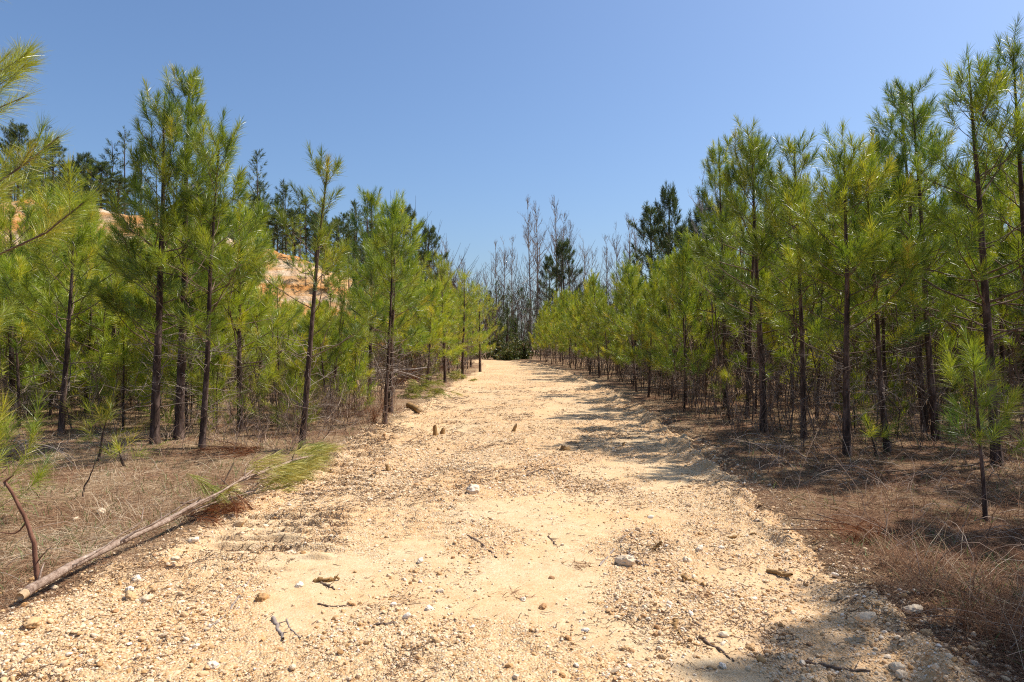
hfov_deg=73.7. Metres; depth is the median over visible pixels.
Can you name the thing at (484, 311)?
pine tree
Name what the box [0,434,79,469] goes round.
arched dead bough
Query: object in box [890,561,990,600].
grass clump
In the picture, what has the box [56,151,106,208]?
mature pine
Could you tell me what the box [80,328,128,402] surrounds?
pine sapling
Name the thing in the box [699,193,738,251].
mature pine
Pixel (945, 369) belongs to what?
pine sapling
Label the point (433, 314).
pine tree
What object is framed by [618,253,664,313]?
pine tree
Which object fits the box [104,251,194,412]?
pine tree
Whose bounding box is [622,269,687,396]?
pine tree
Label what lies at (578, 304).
pine tree
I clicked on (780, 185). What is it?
pine tree
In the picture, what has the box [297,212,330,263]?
mature pine
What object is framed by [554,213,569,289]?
bare tree
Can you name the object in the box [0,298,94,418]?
pine sapling
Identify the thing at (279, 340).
pine tree
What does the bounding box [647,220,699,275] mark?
mature pine
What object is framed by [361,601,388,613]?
grass clump
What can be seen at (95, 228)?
pine tree
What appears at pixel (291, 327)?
pine tree
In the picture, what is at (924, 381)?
pine sapling
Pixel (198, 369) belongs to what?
pine tree
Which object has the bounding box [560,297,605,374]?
pine tree
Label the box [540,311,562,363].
pine tree
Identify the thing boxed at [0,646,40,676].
stick
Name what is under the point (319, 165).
pine tree
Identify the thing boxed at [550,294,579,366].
pine tree
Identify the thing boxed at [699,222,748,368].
pine tree
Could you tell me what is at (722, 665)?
stone
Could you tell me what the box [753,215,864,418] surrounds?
pine tree
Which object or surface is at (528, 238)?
bare tree
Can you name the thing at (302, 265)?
pine tree
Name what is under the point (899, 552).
grass clump
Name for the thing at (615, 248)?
bare tree
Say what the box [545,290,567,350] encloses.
pine tree
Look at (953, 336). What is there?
pine tree
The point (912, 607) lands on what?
stone
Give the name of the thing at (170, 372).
pine sapling
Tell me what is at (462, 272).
bare tree
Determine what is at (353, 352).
pine sapling
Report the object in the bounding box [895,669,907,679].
stone
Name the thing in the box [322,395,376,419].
cut bough
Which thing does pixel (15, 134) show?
mature pine
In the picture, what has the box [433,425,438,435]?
stump
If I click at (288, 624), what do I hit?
stick
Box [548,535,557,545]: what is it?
stick
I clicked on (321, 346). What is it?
pine sapling
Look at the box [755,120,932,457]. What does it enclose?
pine tree
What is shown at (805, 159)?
pine tree
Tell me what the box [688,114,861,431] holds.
pine tree
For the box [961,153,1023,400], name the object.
pine tree
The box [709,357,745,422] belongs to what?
pine sapling
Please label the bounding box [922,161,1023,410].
pine tree
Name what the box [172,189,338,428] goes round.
pine tree
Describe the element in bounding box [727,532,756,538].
stick
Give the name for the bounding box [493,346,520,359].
evergreen shrub
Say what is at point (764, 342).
pine tree
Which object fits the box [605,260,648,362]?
pine tree
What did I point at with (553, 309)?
pine tree
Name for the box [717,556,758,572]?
grass clump
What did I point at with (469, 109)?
sky
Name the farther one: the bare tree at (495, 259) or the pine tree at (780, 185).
the bare tree at (495, 259)
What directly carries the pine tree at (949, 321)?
on the ground at (582, 371)
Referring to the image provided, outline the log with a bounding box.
[406,402,421,412]
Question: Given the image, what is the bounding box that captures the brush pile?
[358,344,432,391]
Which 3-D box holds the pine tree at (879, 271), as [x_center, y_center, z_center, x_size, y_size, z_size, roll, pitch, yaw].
[5.069,-0.621,9.401,1.901,4.585,1.704,0,0,-28]
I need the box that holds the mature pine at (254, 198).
[228,191,268,218]
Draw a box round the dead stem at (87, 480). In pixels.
[82,461,95,496]
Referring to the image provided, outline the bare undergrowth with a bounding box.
[0,242,1023,451]
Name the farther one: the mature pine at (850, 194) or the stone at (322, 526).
the mature pine at (850, 194)
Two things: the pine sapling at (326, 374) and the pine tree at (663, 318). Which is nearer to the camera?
the pine sapling at (326, 374)
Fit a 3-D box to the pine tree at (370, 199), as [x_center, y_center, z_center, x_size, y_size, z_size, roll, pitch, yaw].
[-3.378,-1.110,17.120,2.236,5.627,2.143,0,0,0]
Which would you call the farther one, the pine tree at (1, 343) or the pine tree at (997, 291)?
the pine tree at (997, 291)
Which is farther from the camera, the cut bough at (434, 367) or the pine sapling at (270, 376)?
the cut bough at (434, 367)
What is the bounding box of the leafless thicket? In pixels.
[357,189,646,357]
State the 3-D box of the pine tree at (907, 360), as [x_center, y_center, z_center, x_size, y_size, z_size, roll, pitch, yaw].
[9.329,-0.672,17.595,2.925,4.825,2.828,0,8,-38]
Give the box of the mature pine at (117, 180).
[96,176,141,209]
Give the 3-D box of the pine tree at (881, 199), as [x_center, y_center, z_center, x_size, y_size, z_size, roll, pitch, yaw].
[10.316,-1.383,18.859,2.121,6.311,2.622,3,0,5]
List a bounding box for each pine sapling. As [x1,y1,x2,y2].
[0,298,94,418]
[0,332,47,398]
[0,386,64,520]
[6,359,46,413]
[15,333,78,403]
[42,309,115,404]
[53,312,116,406]
[63,383,152,461]
[76,308,152,429]
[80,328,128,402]
[98,429,168,466]
[118,346,161,403]
[127,290,239,429]
[128,340,174,404]
[134,325,175,395]
[185,345,250,434]
[219,332,236,388]
[233,353,268,415]
[236,356,300,430]
[263,357,320,430]
[274,314,322,396]
[276,353,328,411]
[289,309,333,395]
[303,320,351,393]
[315,306,363,400]
[317,347,350,396]
[331,340,379,415]
[341,303,376,384]
[344,351,375,396]
[639,337,677,382]
[680,337,716,389]
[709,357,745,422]
[785,341,813,396]
[832,368,877,431]
[854,364,872,389]
[856,407,906,458]
[874,380,916,435]
[876,355,915,403]
[913,350,945,397]
[924,335,968,404]
[932,322,1023,521]
[940,327,1023,438]
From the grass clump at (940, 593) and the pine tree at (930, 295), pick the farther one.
the pine tree at (930, 295)
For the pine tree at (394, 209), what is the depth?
15.05 m
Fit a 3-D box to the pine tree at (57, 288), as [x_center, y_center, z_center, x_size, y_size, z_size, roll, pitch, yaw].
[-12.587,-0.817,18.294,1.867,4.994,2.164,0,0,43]
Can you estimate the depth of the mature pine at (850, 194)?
47.32 m
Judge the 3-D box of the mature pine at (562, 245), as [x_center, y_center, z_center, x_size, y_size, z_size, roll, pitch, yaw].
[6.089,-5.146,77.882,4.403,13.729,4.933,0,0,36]
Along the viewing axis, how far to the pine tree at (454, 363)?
31.89 m
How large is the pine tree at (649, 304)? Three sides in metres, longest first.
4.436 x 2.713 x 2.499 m
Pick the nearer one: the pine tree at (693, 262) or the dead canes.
the dead canes
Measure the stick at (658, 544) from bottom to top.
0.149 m
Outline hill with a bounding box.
[0,199,491,376]
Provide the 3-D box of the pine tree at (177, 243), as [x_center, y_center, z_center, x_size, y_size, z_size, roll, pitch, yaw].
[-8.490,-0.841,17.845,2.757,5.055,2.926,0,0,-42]
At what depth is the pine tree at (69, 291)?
11.26 m
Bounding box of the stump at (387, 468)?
[385,463,389,470]
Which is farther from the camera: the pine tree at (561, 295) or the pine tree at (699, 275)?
the pine tree at (561, 295)
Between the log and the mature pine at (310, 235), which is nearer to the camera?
the log
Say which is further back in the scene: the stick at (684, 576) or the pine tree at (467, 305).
the pine tree at (467, 305)
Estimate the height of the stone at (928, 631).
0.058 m
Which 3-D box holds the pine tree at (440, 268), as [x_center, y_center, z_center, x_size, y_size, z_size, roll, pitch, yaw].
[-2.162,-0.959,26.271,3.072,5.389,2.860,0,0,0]
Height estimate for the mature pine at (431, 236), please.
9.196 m
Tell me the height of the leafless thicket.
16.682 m
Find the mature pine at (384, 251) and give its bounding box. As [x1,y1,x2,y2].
[368,230,405,280]
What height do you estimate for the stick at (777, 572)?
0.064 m
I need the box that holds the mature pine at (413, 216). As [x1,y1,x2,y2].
[382,203,432,301]
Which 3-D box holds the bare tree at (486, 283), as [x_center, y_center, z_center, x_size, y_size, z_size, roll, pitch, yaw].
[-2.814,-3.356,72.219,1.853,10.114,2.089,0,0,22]
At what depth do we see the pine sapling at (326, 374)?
17.16 m
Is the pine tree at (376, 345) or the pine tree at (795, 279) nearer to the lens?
the pine tree at (795, 279)
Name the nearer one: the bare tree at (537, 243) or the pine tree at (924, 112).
the pine tree at (924, 112)
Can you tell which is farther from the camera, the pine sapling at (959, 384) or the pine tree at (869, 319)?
the pine tree at (869, 319)
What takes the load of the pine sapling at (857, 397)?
on the ground at (582, 371)
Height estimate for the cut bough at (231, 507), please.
0.620 m
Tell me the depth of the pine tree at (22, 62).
5.33 m
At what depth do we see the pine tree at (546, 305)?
51.91 m
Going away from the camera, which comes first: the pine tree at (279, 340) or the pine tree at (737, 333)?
the pine tree at (737, 333)
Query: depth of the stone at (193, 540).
5.35 m
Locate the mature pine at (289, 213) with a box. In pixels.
[270,207,316,255]
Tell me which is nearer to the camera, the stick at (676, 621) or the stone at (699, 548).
the stick at (676, 621)
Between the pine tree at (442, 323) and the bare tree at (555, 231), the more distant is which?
the bare tree at (555, 231)
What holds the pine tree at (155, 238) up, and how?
on the ground at (582, 371)
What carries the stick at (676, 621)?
on the dirt road
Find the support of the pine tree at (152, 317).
on the ground at (582, 371)
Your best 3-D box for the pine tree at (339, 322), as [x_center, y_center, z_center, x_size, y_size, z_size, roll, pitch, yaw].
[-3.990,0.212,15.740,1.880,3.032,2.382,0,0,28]
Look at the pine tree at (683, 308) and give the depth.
14.76 m
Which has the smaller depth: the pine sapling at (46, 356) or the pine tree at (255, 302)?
the pine sapling at (46, 356)
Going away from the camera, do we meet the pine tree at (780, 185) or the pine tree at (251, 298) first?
the pine tree at (780, 185)
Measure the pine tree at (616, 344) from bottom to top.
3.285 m
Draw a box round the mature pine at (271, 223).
[265,214,301,251]
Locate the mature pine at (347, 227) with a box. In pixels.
[324,217,355,252]
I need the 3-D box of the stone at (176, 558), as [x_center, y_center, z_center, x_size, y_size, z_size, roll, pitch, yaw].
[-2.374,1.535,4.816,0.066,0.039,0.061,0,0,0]
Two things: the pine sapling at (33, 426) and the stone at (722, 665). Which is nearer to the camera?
the stone at (722, 665)
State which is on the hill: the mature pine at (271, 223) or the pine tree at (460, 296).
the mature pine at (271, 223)
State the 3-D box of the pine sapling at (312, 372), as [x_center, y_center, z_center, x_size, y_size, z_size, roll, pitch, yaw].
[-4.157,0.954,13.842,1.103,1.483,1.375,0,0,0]
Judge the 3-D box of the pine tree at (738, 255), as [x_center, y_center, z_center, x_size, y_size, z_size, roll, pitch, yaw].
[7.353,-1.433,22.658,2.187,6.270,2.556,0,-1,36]
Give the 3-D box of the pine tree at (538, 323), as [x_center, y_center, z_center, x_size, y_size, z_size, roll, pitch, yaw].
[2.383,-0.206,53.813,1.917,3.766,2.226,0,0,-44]
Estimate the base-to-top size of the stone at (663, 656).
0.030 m
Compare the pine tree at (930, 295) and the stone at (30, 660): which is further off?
the pine tree at (930, 295)
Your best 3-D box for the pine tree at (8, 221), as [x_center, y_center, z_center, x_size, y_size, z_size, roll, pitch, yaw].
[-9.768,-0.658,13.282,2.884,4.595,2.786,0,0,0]
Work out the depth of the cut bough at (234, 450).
9.58 m
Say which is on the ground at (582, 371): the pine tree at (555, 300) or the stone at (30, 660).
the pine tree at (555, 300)
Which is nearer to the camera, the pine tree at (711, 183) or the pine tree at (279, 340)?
the pine tree at (711, 183)
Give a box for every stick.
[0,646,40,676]
[204,579,249,630]
[271,616,286,639]
[286,618,300,637]
[312,574,339,582]
[317,603,351,606]
[320,581,334,589]
[375,616,400,625]
[466,534,496,557]
[527,468,554,474]
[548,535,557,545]
[599,535,625,565]
[627,551,648,565]
[650,532,663,550]
[665,618,680,632]
[680,574,707,586]
[699,637,734,660]
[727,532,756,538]
[752,443,808,459]
[766,569,792,576]
[804,659,870,671]
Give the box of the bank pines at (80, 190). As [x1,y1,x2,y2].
[0,153,433,364]
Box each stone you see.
[22,617,41,628]
[24,657,34,662]
[124,586,133,591]
[125,590,135,600]
[132,574,141,581]
[138,594,153,602]
[171,556,180,560]
[188,537,198,542]
[207,660,219,668]
[232,516,247,526]
[255,593,268,601]
[294,581,303,587]
[318,523,329,528]
[417,557,423,563]
[425,605,433,610]
[466,484,479,493]
[538,603,546,609]
[559,672,564,677]
[581,627,589,632]
[614,555,635,565]
[620,645,629,650]
[657,653,666,658]
[682,556,691,562]
[696,545,702,551]
[707,664,716,669]
[719,662,726,668]
[745,643,754,650]
[854,611,876,621]
[889,662,906,671]
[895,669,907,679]
[901,604,922,614]
[920,628,933,636]
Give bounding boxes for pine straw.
[0,381,1023,681]
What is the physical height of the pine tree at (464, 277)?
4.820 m
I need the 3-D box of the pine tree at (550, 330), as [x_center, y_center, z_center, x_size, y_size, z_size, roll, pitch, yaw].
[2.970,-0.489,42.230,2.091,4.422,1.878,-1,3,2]
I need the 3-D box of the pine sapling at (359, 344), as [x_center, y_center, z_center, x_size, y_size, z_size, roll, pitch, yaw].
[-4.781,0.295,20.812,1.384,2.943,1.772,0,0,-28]
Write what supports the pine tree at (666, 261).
on the ground at (582, 371)
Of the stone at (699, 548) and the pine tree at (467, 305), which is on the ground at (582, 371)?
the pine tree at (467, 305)
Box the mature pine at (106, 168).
[75,157,127,208]
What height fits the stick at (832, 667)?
0.067 m
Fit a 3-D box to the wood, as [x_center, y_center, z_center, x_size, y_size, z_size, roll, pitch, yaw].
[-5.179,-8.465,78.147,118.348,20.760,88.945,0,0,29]
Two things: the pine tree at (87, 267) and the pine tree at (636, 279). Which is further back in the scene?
the pine tree at (636, 279)
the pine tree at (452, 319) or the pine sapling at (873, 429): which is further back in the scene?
the pine tree at (452, 319)
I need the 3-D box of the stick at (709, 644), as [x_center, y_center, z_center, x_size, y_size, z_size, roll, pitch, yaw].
[1.080,1.592,3.513,0.088,0.062,0.306,0,0,-19]
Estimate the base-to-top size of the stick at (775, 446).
0.164 m
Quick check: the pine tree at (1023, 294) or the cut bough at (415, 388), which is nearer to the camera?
the pine tree at (1023, 294)
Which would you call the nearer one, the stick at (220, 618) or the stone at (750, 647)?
the stone at (750, 647)
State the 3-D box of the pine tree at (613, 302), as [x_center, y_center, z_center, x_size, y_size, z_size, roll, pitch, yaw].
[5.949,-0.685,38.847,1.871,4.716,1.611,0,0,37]
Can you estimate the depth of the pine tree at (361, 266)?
28.55 m
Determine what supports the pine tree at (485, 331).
on the ground at (582, 371)
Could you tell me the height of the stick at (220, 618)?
0.041 m
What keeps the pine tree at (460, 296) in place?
on the ground at (582, 371)
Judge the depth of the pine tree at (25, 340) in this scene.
15.57 m
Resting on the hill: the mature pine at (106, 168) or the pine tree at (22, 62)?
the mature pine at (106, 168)
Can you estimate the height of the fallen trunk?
0.651 m
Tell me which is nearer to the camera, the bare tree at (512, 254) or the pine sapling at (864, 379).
the pine sapling at (864, 379)
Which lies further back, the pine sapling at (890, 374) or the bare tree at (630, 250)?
the bare tree at (630, 250)
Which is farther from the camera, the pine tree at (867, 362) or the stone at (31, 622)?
the pine tree at (867, 362)
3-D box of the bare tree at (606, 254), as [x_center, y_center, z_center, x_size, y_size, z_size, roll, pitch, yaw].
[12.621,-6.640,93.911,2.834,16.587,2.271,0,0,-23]
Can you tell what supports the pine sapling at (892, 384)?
on the ground at (582, 371)
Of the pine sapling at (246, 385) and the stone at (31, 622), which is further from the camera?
the pine sapling at (246, 385)
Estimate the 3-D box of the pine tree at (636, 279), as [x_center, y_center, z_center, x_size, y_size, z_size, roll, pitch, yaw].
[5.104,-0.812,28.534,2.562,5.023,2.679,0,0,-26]
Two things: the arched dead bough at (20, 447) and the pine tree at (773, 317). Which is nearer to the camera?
the arched dead bough at (20, 447)
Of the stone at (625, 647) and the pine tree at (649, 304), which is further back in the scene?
the pine tree at (649, 304)
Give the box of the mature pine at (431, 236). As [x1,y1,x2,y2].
[417,223,448,289]
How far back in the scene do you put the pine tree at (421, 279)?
31.45 m
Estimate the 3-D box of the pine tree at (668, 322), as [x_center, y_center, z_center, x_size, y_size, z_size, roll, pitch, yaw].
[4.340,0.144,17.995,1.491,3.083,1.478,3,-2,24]
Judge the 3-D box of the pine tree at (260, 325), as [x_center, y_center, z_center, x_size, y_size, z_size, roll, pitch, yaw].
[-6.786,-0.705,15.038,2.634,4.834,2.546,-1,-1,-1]
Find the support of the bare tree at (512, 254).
on the ground at (582, 371)
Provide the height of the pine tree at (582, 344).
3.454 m
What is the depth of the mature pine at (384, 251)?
59.24 m
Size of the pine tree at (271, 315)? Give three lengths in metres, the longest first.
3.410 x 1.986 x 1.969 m
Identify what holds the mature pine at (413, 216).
on the hill
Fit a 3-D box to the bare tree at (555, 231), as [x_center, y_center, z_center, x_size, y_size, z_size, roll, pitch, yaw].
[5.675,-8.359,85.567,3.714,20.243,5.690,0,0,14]
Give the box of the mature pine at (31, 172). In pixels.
[14,152,57,197]
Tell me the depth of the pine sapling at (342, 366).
16.44 m
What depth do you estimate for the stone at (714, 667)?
3.28 m
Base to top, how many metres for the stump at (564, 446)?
0.140 m
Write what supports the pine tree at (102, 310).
on the ground at (582, 371)
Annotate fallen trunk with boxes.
[16,438,345,600]
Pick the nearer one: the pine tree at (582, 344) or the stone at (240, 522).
the stone at (240, 522)
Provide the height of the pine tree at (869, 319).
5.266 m
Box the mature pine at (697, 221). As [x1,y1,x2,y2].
[665,198,716,255]
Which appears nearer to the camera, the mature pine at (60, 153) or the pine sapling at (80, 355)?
the pine sapling at (80, 355)
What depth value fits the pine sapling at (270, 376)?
12.14 m
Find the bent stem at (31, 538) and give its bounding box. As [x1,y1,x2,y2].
[0,475,51,580]
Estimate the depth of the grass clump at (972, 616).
3.61 m
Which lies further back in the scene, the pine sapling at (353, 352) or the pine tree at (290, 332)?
the pine tree at (290, 332)
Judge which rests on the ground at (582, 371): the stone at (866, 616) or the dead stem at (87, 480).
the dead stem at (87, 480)
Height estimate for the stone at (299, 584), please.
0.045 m
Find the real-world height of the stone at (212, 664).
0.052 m
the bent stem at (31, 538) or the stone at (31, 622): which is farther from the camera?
the bent stem at (31, 538)
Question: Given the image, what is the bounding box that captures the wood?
[0,124,1023,388]
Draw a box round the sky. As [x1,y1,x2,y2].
[0,0,1023,340]
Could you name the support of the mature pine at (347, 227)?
on the hill
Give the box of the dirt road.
[0,359,983,681]
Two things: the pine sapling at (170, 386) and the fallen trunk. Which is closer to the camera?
the fallen trunk
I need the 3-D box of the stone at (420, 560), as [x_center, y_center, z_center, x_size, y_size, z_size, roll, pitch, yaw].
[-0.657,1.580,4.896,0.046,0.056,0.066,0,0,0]
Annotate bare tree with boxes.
[440,239,457,288]
[451,257,470,292]
[476,264,491,345]
[489,239,505,320]
[497,235,516,323]
[506,234,524,328]
[517,194,544,347]
[526,201,550,328]
[539,197,571,352]
[550,220,582,290]
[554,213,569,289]
[577,238,591,290]
[580,246,602,288]
[599,235,614,300]
[603,222,626,297]
[612,213,643,263]
[626,217,644,272]
[689,169,717,241]
[723,128,762,258]
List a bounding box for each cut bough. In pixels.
[175,462,263,529]
[177,437,264,459]
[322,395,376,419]
[366,398,390,423]
[393,366,422,387]
[393,373,463,398]
[395,358,442,378]
[436,369,478,380]
[782,513,899,543]
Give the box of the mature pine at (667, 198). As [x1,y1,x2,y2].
[644,180,687,270]
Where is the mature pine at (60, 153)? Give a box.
[36,140,75,203]
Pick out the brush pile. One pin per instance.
(403, 369)
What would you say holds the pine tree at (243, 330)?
on the ground at (582, 371)
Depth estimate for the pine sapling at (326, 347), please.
18.60 m
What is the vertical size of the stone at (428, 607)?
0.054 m
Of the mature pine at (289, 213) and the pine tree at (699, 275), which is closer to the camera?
the pine tree at (699, 275)
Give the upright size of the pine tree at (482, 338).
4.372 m
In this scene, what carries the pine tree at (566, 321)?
on the ground at (582, 371)
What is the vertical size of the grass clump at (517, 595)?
0.050 m
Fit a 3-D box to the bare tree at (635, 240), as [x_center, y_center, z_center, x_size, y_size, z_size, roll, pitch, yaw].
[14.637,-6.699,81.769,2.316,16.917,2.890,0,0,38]
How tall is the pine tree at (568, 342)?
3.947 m
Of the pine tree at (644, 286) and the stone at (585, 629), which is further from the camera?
the pine tree at (644, 286)
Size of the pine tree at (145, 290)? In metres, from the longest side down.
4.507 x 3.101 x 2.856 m
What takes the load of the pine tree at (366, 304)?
on the ground at (582, 371)
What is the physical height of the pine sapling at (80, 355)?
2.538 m
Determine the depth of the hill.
39.91 m
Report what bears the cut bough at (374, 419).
on the ground at (582, 371)
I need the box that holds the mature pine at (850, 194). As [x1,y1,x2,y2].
[830,171,884,214]
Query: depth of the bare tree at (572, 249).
94.95 m
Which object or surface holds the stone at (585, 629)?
on the dirt road
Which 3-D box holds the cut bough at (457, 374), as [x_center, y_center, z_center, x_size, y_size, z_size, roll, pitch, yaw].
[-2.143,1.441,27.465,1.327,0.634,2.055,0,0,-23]
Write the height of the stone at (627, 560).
0.104 m
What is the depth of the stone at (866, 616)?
3.62 m
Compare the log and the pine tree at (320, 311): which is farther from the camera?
the log
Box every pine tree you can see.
[0,1,108,346]
[0,180,140,434]
[0,183,99,410]
[0,192,92,418]
[0,252,82,406]
[0,252,97,428]
[0,268,19,360]
[2,194,98,401]
[8,230,83,396]
[12,213,32,243]
[15,207,141,412]
[18,240,174,418]
[36,202,130,394]
[79,251,152,406]
[85,235,178,400]
[88,74,237,444]
[100,61,269,440]
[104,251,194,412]
[106,107,280,448]
[115,243,236,418]
[136,212,272,398]
[136,234,274,419]
[141,223,158,245]
[148,227,169,258]
[154,216,255,399]
[160,266,233,404]
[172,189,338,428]
[172,212,252,371]
[216,260,263,389]
[222,250,268,391]
[223,295,346,408]
[241,277,275,368]
[243,139,390,449]
[243,296,296,368]
[245,226,277,283]
[253,297,302,393]
[258,320,292,378]
[259,295,279,361]
[273,301,314,376]
[275,301,373,418]
[279,286,374,408]
[294,254,314,285]
[302,298,347,363]
[333,259,353,292]
[336,185,415,404]
[336,189,433,412]
[336,255,400,384]
[340,259,382,348]
[342,211,438,423]
[342,303,384,367]
[345,268,379,343]
[357,277,417,359]
[377,276,421,373]
[381,281,439,366]
[394,276,466,379]
[396,264,428,375]
[398,266,446,369]
[403,279,442,379]
[406,278,452,349]
[417,275,480,369]
[418,250,493,382]
[422,272,462,372]
[422,301,461,366]
[438,289,477,370]
[442,268,488,378]
[445,279,507,371]
[457,289,484,368]
[460,304,495,362]
[461,293,489,366]
[528,306,549,362]
[528,319,546,360]
[529,312,546,355]
[532,299,560,347]
[532,308,559,361]
[533,303,567,363]
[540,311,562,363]
[544,298,573,365]
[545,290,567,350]
[547,289,569,361]
[549,287,576,367]
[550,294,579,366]
[557,301,593,368]
[560,288,583,363]
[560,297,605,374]
[563,278,607,367]
[564,282,615,371]
[573,269,626,377]
[577,285,609,358]
[577,297,618,379]
[584,301,615,372]
[589,251,667,391]
[596,263,650,362]
[599,290,620,331]
[601,295,647,381]
[604,264,639,373]
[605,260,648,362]
[612,301,642,382]
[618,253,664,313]
[619,278,658,373]
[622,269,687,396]
[635,268,699,383]
[639,253,722,404]
[641,233,723,411]
[648,264,711,375]
[648,287,677,379]
[651,250,683,307]
[651,290,704,399]
[655,247,722,393]
[668,135,784,407]
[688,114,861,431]
[689,194,781,368]
[692,127,795,418]
[692,233,726,323]
[692,253,721,380]
[699,203,753,384]
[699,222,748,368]
[713,219,784,361]
[717,199,805,413]
[720,126,882,438]
[734,189,827,394]
[740,171,851,407]
[742,174,828,397]
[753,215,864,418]
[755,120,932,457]
[765,219,835,391]
[770,191,888,408]
[794,231,874,403]
[802,124,962,421]
[803,129,962,452]
[815,205,873,372]
[819,234,933,399]
[842,76,1013,432]
[850,192,913,376]
[857,204,952,393]
[858,68,1017,440]
[865,41,1023,466]
[870,169,996,418]
[889,11,1023,415]
[897,158,1018,402]
[913,200,956,391]
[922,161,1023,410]
[929,151,1023,406]
[931,191,991,369]
[933,141,1023,422]
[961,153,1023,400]
[988,265,1023,399]
[992,168,1023,360]
[1008,202,1023,374]
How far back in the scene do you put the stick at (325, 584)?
4.43 m
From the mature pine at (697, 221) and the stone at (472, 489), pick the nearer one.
the stone at (472, 489)
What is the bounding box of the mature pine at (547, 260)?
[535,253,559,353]
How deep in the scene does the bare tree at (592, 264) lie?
91.98 m
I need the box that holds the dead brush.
[142,358,407,453]
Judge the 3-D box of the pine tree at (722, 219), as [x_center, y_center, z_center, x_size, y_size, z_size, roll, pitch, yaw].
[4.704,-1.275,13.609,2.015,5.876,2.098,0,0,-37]
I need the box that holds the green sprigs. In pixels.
[0,404,1023,664]
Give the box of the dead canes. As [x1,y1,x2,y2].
[0,390,1023,662]
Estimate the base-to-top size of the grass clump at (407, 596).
0.054 m
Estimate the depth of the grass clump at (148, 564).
4.74 m
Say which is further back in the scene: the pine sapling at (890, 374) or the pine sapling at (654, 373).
the pine sapling at (654, 373)
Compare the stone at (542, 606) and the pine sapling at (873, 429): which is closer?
the stone at (542, 606)
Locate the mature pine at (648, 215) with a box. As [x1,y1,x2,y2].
[626,201,670,281]
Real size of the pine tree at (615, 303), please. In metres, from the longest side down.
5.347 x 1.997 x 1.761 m
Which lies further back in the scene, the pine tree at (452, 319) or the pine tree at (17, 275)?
the pine tree at (452, 319)
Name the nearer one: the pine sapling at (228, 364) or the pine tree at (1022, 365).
the pine tree at (1022, 365)
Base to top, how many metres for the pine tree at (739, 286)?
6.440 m
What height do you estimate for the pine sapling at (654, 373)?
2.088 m
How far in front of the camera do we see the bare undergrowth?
13.53 m
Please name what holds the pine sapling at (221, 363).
on the ground at (582, 371)
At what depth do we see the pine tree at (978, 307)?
10.88 m
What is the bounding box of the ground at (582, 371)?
[0,343,1023,681]
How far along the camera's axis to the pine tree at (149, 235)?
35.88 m
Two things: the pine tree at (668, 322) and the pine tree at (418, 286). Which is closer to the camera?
the pine tree at (668, 322)
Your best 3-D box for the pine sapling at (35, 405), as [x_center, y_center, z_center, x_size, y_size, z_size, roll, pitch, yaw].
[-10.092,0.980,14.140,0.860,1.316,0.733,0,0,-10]
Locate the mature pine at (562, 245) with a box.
[544,237,583,306]
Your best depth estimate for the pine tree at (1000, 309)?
12.44 m
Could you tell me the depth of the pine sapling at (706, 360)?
20.18 m
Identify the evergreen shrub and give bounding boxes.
[481,332,518,358]
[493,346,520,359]
[512,335,542,358]
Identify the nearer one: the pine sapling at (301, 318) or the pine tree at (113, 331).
the pine tree at (113, 331)
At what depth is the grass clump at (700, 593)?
4.27 m
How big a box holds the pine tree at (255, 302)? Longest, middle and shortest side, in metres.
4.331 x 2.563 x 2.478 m
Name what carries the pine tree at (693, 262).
on the ground at (582, 371)
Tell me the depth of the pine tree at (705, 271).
25.43 m
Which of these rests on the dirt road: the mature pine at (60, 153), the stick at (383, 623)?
the stick at (383, 623)
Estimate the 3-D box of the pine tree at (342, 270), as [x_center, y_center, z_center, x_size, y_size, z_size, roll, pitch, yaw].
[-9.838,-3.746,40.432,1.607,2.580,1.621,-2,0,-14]
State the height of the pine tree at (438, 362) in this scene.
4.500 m
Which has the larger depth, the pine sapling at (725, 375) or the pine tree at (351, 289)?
the pine tree at (351, 289)
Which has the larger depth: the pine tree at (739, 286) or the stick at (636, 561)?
the pine tree at (739, 286)
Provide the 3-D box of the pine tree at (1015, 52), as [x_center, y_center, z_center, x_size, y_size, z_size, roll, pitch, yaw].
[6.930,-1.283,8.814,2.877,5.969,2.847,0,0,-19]
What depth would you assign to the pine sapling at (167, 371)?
16.42 m
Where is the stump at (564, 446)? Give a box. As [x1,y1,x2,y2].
[559,443,569,450]
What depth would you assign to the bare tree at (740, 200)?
45.79 m
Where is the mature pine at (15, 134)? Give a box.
[0,117,46,200]
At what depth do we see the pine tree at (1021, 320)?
20.36 m
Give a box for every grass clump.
[116,551,186,574]
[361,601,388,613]
[387,587,424,606]
[495,585,536,601]
[562,557,598,570]
[684,588,722,601]
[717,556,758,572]
[851,508,958,572]
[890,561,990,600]
[931,574,1020,638]

